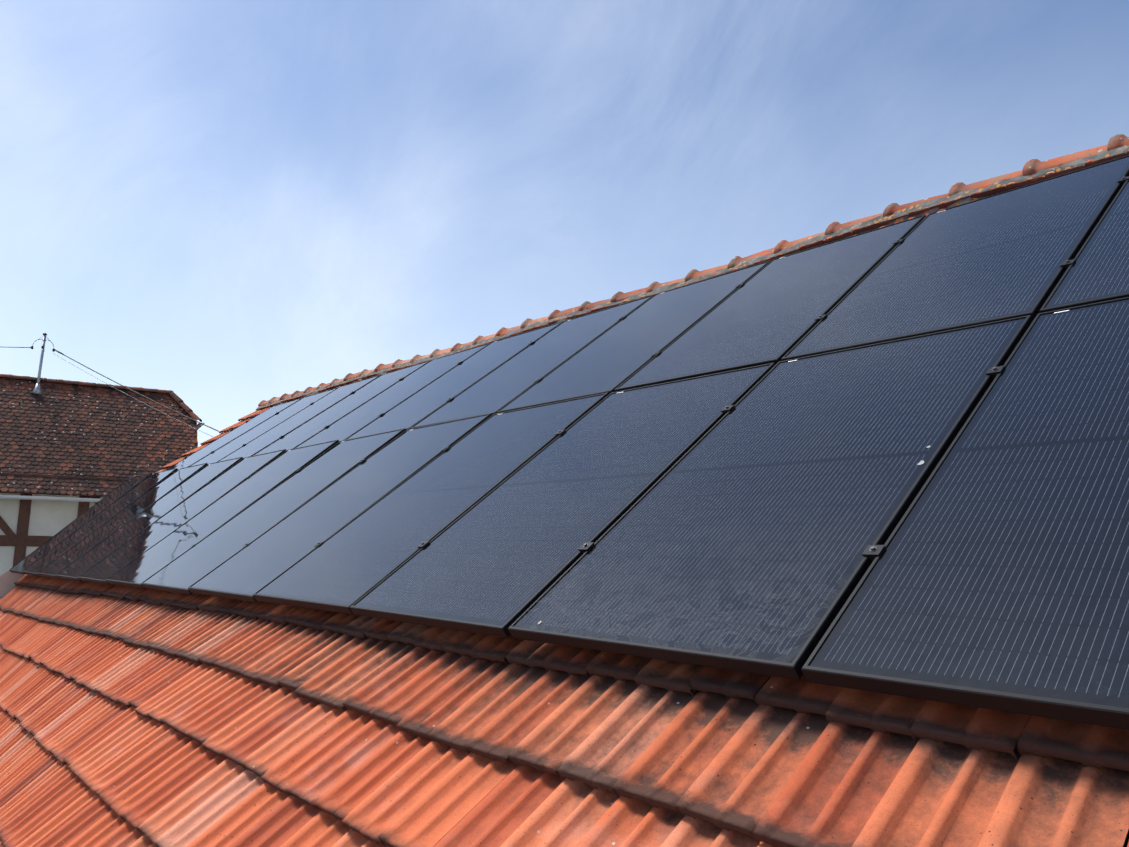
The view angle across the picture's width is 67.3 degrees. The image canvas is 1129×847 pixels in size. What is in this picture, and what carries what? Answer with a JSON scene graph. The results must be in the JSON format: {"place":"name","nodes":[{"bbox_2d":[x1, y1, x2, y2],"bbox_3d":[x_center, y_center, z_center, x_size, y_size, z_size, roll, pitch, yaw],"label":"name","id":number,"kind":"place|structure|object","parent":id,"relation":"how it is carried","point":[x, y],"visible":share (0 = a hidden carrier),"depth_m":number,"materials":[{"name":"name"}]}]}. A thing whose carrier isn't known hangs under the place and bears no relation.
{"place":"outdoors","nodes":[
{"label":"outdoors","id":0,"kind":"place"},
{"bbox_2d":[0,571,23,598],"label":"house walls","id":1,"kind":"structure","parent":0,"point":[8,579],"depth_m":10.23,"materials":[{"name":"paint"}]},
{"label":"roof slope","id":2,"kind":"object","parent":1,"relation":"on","visible":0},
{"bbox_2d":[249,418,1128,846],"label":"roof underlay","id":3,"kind":"object","parent":2,"relation":"on","point":[1125,844],"depth_m":1.99,"materials":[{"name":"black"}]},
{"bbox_2d":[0,150,1128,846],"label":"roof tiles","id":4,"kind":"object","parent":3,"relation":"on","point":[142,718],"visible":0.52,"depth_m":2.32,"materials":[{"name":"ceramic"}]},
{"bbox_2d":[256,145,1128,410],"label":"ridge mortar","id":5,"kind":"object","parent":4,"relation":"on","point":[1042,172],"visible":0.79,"depth_m":5.43,"materials":[{"name":"grey concrete"}]},
{"bbox_2d":[258,134,1128,406],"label":"ridge tiles","id":6,"kind":"object","parent":2,"relation":"on","point":[1032,166],"visible":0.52,"depth_m":5.77,"materials":[{"name":"orange tile"}]},
{"bbox_2d":[0,493,102,575],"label":"neighbour walls","id":7,"kind":"structure","parent":0,"point":[49,518],"depth_m":17.56,"materials":[{"name":"white paint"}]},
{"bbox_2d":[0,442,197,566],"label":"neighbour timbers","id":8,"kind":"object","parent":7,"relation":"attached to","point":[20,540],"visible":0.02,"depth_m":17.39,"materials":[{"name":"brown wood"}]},
{"bbox_2d":[0,423,196,496],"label":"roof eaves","id":9,"kind":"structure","parent":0,"point":[52,493],"depth_m":17.45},
{"bbox_2d":[0,375,197,495],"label":"neighbour roof tiles","id":10,"kind":"object","parent":9,"relation":"on","point":[61,429],"visible":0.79,"depth_m":18.92,"materials":[{"name":"brown tile"}]},
{"bbox_2d":[31,333,54,394],"bbox_3d":[-11.931,-1.228,19.311,0.357,1.708,0.355,30,-30,-73],"label":"utility mast","id":11,"kind":"object","parent":10,"relation":"on","point":[36,390],"visible":0.98,"depth_m":19.29,"materials":[{"name":"silver metal"}]},
{"bbox_2d":[10,347,218,436],"bbox_3d":[-14.836,-0.713,15.990,19.612,3.124,4.934,3,-9,-14],"label":"service cable","id":12,"kind":"object","parent":11,"relation":"attached to","point":[127,388],"visible":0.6,"depth_m":18.20,"materials":[{"name":"black plastic"}]},
{"bbox_2d":[0,374,201,421],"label":"ridge tiles","id":13,"kind":"object","parent":9,"relation":"on","point":[186,408],"visible":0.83,"depth_m":20.24,"materials":[{"name":"brown tile"}]},
{"bbox_2d":[0,423,204,501],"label":"neighbour gutters","id":14,"kind":"object","parent":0,"point":[199,425],"visible":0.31,"depth_m":17.35,"materials":[{"name":"grey metal"}]},
{"bbox_2d":[0,0,1128,446],"label":"sky","id":15,"kind":"structure","parent":0,"point":[228,207],"materials":[{"name":"blue"}]},
{"bbox_2d":[103,176,1128,562],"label":"panel clamps","id":16,"kind":"object","parent":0,"point":[871,552],"visible":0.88,"depth_m":3.06,"materials":[{"name":"metal"}]},
{"bbox_3d":[-1.571,0.298,6.339,2.298,1.935,12.752,8,-11,-40],"label":"panel","id":17,"kind":"object","parent":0,"visible":0},
{"bbox_2d":[9,155,1128,729],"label":"solar panels","id":18,"kind":"object","parent":17,"relation":"on","point":[877,405],"visible":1,"depth_m":2.96,"materials":[{"name":"black glass"}]}
]}

